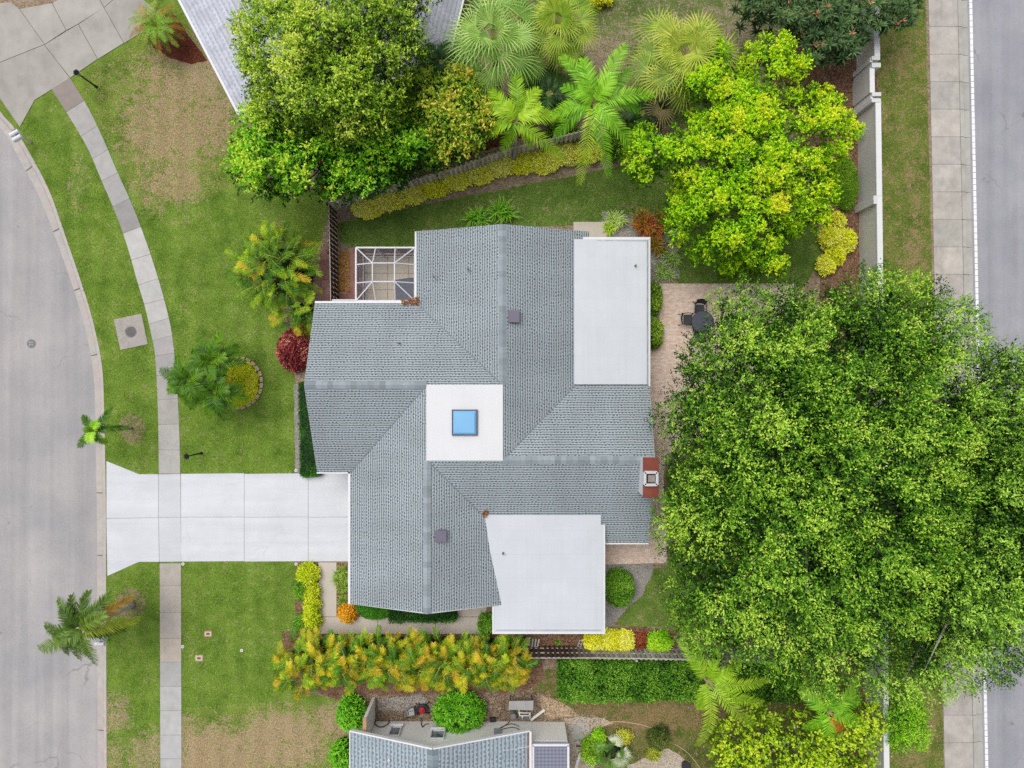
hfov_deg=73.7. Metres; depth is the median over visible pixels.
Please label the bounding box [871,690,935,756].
shrubby tree
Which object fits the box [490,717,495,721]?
black tub
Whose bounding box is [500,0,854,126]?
rough yard
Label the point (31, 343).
manhole cover
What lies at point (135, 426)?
dry ring
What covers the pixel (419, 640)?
areca palm
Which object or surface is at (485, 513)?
leaf litter
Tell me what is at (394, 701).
gravel patch
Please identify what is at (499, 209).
spiky plant
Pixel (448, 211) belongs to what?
back lawn
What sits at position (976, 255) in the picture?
road marking
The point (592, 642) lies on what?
golden shrub
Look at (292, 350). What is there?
red shrub
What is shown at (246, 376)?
golden shrub
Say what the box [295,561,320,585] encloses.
strip shrub
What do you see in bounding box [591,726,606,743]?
shrub
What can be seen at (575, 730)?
stepping stone
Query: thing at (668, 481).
shade lawn
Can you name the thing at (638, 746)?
neighbour yard
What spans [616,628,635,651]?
golden shrub
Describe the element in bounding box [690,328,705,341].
patio chair
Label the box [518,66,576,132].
feather palm
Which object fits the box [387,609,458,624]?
clipped hedge
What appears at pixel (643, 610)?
side lawn
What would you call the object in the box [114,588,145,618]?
dry ring
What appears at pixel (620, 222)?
strap leaf plant
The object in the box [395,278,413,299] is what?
rug
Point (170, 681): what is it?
pavement
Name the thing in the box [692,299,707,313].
patio chair
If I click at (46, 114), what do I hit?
lawn
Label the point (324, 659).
areca palm
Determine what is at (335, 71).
shade tree
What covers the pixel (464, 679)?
areca palm
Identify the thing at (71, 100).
pavement
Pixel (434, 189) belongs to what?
golden shrub
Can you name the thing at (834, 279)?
wall bed
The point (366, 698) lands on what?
service yard
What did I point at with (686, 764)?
flower pot
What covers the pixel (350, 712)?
leafy bush
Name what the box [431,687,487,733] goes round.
leafy bush
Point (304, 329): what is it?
croton shrub
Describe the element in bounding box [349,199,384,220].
golden shrub
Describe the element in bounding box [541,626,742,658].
side bed
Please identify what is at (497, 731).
switch box
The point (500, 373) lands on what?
house
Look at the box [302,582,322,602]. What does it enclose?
strip shrub
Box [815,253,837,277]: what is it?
golden shrub
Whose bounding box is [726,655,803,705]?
clipped hedge
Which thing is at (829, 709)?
queen palm
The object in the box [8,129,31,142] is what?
mailbox
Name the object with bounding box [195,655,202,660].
meter box
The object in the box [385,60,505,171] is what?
shade tree
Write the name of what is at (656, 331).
round shrub
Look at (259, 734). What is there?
grass
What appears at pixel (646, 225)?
bromeliad
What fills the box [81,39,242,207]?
grass
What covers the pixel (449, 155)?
leaf litter
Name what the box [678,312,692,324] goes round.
patio chair
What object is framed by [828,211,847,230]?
golden shrub
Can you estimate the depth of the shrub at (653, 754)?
39.06 m
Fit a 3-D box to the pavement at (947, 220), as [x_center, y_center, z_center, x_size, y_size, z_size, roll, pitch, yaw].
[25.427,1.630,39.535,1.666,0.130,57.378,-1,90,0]
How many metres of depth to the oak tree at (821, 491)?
29.60 m
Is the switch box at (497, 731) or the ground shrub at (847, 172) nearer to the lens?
the switch box at (497, 731)
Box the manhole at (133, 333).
[114,314,147,349]
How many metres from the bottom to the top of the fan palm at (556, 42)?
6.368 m
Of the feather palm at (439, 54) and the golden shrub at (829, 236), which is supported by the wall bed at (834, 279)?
the golden shrub at (829, 236)
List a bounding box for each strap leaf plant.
[602,213,619,236]
[606,208,648,231]
[654,249,682,283]
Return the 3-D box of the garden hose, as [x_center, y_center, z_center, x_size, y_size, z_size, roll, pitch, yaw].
[6.524,19.780,39.470,3.406,0.068,0.592,0,90,0]
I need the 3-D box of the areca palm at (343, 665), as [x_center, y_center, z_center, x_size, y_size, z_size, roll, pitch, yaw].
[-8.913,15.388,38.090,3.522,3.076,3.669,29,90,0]
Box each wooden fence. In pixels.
[326,203,338,300]
[327,127,596,210]
[497,645,784,664]
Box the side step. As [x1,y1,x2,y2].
[573,222,606,236]
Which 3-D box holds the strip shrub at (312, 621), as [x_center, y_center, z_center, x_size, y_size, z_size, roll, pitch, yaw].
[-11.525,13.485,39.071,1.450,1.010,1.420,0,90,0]
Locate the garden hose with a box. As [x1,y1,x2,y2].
[597,721,651,727]
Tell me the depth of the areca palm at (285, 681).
37.28 m
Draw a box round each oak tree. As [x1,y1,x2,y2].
[644,258,1006,711]
[880,334,1023,712]
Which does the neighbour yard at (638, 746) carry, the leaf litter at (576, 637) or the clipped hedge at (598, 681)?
the clipped hedge at (598, 681)
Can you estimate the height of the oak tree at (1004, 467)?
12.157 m
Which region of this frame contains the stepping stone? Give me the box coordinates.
[569,717,593,749]
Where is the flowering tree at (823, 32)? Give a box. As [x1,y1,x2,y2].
[729,0,925,75]
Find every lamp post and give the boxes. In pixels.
[73,69,97,88]
[183,452,202,459]
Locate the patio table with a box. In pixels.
[692,311,713,332]
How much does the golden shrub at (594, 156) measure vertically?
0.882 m
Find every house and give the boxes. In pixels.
[178,0,464,121]
[304,224,658,633]
[349,697,568,767]
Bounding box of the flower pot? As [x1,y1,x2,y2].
[682,760,690,767]
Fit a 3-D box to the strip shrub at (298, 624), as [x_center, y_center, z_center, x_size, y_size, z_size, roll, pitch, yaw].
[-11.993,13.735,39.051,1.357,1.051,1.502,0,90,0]
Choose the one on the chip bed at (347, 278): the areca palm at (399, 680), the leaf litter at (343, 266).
the leaf litter at (343, 266)
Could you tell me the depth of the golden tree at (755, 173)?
33.28 m
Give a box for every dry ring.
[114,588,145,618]
[119,414,144,442]
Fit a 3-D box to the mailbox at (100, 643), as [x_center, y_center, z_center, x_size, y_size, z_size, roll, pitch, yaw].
[-23.174,14.464,38.892,0.566,1.315,0.652,0,90,0]
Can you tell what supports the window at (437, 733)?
in the neighbour house at (403, 744)
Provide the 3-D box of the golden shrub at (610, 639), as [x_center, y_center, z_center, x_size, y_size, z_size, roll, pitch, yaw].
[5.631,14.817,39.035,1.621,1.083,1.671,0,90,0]
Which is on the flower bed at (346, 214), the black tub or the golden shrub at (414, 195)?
the golden shrub at (414, 195)
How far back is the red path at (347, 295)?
39.49 m
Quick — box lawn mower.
[403,702,428,719]
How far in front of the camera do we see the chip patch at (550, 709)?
39.48 m
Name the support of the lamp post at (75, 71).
on the lawn at (46, 114)
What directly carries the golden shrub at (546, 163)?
on the flower bed at (346, 214)
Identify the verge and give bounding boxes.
[878,0,943,767]
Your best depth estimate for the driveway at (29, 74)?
39.46 m
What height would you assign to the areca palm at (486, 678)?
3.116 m
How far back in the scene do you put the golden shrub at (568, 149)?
38.96 m
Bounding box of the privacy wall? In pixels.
[852,1,889,767]
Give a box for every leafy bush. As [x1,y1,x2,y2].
[328,736,348,767]
[334,693,366,732]
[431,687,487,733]
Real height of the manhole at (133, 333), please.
0.082 m
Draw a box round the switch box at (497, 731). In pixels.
[494,728,500,734]
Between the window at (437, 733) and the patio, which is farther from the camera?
the patio
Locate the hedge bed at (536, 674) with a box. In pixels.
[282,631,543,699]
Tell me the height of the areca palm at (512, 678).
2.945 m
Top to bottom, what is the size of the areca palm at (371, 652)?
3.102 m
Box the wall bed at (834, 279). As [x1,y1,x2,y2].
[774,37,877,767]
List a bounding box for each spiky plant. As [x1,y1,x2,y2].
[461,205,492,226]
[486,195,522,224]
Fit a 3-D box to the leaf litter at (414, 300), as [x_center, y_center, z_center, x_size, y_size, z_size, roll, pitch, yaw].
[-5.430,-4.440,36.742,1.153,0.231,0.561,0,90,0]
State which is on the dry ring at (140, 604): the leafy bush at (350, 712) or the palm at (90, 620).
the palm at (90, 620)
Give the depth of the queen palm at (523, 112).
34.54 m
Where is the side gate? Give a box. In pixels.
[332,299,354,300]
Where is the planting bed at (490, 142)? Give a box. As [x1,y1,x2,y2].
[319,95,531,199]
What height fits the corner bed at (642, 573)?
0.001 m
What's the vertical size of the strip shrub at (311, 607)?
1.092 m
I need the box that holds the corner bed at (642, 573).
[605,563,652,628]
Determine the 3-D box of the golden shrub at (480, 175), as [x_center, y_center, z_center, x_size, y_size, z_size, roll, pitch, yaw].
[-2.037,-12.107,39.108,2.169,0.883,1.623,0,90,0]
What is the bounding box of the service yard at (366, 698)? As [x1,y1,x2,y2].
[359,691,601,767]
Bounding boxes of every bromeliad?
[629,205,672,239]
[646,228,669,258]
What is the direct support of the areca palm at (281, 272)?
on the lawn at (46, 114)
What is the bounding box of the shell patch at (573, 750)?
[565,715,612,767]
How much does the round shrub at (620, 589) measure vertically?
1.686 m
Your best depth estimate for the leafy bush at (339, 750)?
38.54 m
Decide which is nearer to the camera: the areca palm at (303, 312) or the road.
the areca palm at (303, 312)
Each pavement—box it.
[52,78,179,473]
[160,563,181,767]
[928,0,973,767]
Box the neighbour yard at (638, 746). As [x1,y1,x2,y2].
[532,669,851,767]
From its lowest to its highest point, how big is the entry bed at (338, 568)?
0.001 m
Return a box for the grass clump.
[330,562,347,605]
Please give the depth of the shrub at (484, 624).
38.89 m
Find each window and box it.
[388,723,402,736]
[429,727,445,739]
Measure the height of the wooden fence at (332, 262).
1.750 m
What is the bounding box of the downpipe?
[531,708,544,720]
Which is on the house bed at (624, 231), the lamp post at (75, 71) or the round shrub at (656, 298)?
the round shrub at (656, 298)
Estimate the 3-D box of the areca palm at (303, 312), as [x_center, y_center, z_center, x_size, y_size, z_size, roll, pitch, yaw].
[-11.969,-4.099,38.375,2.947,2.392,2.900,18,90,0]
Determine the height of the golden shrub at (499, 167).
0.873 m
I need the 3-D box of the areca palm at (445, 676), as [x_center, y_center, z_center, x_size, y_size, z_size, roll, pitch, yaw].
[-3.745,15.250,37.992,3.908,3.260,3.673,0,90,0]
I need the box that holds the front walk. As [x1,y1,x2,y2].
[319,562,485,633]
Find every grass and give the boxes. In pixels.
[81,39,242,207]
[182,702,342,767]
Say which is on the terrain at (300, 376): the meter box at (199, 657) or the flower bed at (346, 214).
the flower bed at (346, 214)
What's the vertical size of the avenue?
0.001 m
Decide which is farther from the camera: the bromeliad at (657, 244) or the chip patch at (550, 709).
the chip patch at (550, 709)
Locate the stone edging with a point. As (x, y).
(253, 364)
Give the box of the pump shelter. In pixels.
[508,695,532,719]
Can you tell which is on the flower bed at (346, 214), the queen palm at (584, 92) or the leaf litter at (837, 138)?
the queen palm at (584, 92)
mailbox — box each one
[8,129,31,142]
[94,637,107,645]
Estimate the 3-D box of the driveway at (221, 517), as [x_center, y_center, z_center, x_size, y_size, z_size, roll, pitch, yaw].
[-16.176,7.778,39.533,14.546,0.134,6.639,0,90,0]
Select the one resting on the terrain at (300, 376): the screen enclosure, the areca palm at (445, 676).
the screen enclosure
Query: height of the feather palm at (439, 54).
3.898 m
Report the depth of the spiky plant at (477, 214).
39.22 m
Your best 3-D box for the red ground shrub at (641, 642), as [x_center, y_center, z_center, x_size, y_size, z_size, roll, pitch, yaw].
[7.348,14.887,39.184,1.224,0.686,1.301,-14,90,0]
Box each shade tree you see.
[219,94,450,209]
[223,0,442,157]
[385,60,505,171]
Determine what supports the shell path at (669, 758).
on the neighbour yard at (638, 746)
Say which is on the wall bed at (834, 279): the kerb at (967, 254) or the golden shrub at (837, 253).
the golden shrub at (837, 253)
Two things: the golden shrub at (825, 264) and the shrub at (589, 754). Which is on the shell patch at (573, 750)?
the shrub at (589, 754)
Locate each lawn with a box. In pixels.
[0,0,356,767]
[338,155,820,287]
[615,564,725,637]
[666,451,765,568]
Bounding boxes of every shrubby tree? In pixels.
[703,689,890,767]
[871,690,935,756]
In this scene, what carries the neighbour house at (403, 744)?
on the terrain at (300, 376)
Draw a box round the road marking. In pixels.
[969,0,987,767]
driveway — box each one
[0,0,157,126]
[106,461,347,575]
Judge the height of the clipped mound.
1.181 m
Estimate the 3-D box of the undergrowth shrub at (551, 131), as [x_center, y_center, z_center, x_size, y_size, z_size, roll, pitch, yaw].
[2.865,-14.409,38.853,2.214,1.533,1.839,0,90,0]
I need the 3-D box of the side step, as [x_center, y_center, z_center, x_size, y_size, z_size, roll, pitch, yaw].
[4.519,-8.833,39.500,1.926,0.100,1.074,0,90,0]
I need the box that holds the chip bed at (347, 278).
[338,251,348,291]
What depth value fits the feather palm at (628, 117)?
36.63 m
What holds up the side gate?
on the red path at (347, 295)
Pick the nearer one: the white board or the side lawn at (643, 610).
the white board
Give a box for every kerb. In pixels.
[0,111,106,767]
[958,0,982,767]
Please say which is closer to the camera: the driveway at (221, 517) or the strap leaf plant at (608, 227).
the strap leaf plant at (608, 227)
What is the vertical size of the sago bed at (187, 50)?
0.001 m
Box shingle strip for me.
[294,384,300,471]
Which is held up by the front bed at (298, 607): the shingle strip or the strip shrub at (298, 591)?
the strip shrub at (298, 591)
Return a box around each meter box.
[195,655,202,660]
[204,631,211,636]
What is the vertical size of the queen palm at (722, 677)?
6.245 m
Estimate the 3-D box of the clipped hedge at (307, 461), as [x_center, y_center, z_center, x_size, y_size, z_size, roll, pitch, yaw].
[-11.698,2.621,39.118,1.337,0.803,5.639,-4,90,0]
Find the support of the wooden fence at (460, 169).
on the flower bed at (346, 214)
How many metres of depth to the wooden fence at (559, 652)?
38.35 m
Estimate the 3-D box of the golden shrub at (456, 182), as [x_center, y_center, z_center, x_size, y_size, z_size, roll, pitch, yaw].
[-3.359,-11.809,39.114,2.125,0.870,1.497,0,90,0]
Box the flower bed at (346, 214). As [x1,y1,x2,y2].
[338,131,610,222]
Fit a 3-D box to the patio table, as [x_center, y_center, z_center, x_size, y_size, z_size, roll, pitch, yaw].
[10.836,-3.527,39.136,1.276,0.733,1.276,0,90,0]
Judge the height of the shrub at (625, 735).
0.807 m
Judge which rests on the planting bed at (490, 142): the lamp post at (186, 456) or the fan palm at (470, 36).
the fan palm at (470, 36)
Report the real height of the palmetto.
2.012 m
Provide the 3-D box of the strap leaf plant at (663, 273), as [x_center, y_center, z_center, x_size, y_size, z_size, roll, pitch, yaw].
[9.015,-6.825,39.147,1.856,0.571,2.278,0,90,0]
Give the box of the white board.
[574,752,580,767]
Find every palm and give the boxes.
[37,589,140,665]
[77,406,132,448]
[128,0,186,55]
[159,332,249,421]
[224,220,323,315]
[268,286,314,335]
[268,625,329,702]
[297,626,355,690]
[317,629,380,694]
[346,624,398,690]
[367,630,430,692]
[387,625,443,690]
[413,626,473,692]
[418,40,469,86]
[437,631,496,693]
[441,0,548,111]
[463,630,518,691]
[482,68,566,161]
[485,634,541,692]
[510,0,600,77]
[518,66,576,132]
[550,42,655,184]
[615,89,671,137]
[622,3,742,130]
[670,609,768,746]
[798,677,863,741]
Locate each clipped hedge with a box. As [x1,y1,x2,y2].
[297,381,322,478]
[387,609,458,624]
[555,652,702,705]
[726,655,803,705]
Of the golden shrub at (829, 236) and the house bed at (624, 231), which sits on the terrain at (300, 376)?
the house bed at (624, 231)
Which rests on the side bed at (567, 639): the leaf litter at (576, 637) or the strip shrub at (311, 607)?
the leaf litter at (576, 637)
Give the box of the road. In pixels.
[0,128,97,767]
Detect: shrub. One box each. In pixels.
[222,358,259,407]
[274,327,309,372]
[291,611,312,635]
[292,320,311,338]
[293,581,308,602]
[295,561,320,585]
[301,611,323,630]
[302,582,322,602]
[302,597,322,615]
[337,603,358,623]
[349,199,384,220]
[373,188,405,213]
[397,178,426,206]
[418,174,451,199]
[438,166,469,191]
[460,160,494,186]
[476,611,491,636]
[484,154,512,177]
[507,151,536,176]
[515,61,552,100]
[531,148,561,175]
[544,118,580,144]
[550,142,578,166]
[572,140,604,164]
[577,734,604,765]
[582,634,603,653]
[587,0,612,9]
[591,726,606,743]
[600,124,629,163]
[601,627,619,654]
[605,566,635,608]
[615,727,634,745]
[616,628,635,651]
[633,630,647,652]
[644,722,670,751]
[645,629,673,654]
[645,747,661,762]
[650,281,662,315]
[650,316,664,350]
[815,224,843,250]
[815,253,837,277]
[824,245,847,266]
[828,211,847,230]
[833,158,859,211]
[838,227,857,252]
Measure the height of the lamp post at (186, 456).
2.060 m
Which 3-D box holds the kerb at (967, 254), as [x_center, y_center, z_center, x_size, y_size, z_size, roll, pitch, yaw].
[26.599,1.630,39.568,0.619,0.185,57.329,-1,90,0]
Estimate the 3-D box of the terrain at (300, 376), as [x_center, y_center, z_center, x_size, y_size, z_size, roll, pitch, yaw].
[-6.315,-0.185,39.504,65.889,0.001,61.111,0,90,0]
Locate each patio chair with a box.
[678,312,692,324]
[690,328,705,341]
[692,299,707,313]
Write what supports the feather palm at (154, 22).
on the sago bed at (187, 50)
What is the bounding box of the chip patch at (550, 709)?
[540,695,577,718]
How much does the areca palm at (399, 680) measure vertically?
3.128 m
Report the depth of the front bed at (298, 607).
39.49 m
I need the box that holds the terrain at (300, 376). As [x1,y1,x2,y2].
[0,0,962,756]
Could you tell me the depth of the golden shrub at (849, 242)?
38.85 m
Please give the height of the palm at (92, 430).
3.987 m
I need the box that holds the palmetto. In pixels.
[593,733,633,767]
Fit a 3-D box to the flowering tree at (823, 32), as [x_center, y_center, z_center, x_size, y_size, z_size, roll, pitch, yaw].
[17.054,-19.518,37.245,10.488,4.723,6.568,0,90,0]
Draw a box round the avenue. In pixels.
[964,0,1023,767]
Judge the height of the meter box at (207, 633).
0.061 m
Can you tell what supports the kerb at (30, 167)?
on the road
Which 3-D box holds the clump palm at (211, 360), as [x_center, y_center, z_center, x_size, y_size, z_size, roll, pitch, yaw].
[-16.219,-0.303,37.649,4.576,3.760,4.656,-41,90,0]
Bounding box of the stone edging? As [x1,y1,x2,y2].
[230,355,263,409]
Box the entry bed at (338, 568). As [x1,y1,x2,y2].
[337,563,347,612]
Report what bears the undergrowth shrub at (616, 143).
on the terrain at (300, 376)
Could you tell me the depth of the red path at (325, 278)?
39.49 m
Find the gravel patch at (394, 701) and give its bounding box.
[378,694,429,711]
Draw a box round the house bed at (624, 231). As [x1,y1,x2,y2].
[601,211,680,348]
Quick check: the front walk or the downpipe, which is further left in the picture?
the front walk
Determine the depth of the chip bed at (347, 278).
39.49 m
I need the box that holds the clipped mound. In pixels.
[355,605,389,619]
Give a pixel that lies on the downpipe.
(538, 714)
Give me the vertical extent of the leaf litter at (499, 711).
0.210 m
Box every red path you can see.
[320,247,332,300]
[338,248,354,298]
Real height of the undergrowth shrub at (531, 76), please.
1.773 m
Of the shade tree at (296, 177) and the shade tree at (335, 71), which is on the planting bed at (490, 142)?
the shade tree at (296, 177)
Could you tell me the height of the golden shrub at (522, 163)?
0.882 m
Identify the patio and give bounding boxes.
[605,283,804,563]
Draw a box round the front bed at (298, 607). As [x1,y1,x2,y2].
[295,562,318,630]
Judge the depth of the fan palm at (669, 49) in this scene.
34.44 m
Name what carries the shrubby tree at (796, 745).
on the neighbour yard at (638, 746)
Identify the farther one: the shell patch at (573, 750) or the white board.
the shell patch at (573, 750)
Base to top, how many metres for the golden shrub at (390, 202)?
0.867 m
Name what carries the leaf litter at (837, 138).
on the wall bed at (834, 279)
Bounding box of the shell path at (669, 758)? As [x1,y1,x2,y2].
[627,749,688,767]
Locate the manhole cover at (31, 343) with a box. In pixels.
[27,339,35,347]
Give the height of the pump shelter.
0.900 m
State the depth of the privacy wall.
38.05 m
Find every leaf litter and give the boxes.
[322,116,530,197]
[337,250,350,292]
[377,692,601,764]
[401,296,420,305]
[482,510,488,517]
[508,627,676,650]
[790,47,859,275]
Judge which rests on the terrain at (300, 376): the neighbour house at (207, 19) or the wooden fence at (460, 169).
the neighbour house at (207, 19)
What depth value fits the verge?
39.50 m
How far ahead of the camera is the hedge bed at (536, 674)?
39.49 m
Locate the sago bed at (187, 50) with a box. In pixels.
[149,14,207,63]
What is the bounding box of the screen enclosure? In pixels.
[355,247,414,300]
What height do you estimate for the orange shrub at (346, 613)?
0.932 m
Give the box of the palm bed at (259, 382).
[210,355,261,407]
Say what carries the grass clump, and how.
on the entry bed at (338, 568)
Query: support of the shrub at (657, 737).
on the neighbour yard at (638, 746)
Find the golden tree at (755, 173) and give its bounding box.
[619,28,865,282]
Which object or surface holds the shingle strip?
on the terrain at (300, 376)
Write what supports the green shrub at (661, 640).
on the side bed at (567, 639)
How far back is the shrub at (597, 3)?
39.05 m
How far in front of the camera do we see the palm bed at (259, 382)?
39.49 m
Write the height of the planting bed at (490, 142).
0.001 m
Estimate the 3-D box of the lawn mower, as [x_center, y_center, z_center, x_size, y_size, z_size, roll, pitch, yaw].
[-5.474,18.737,39.059,1.384,0.882,0.660,-4,90,0]

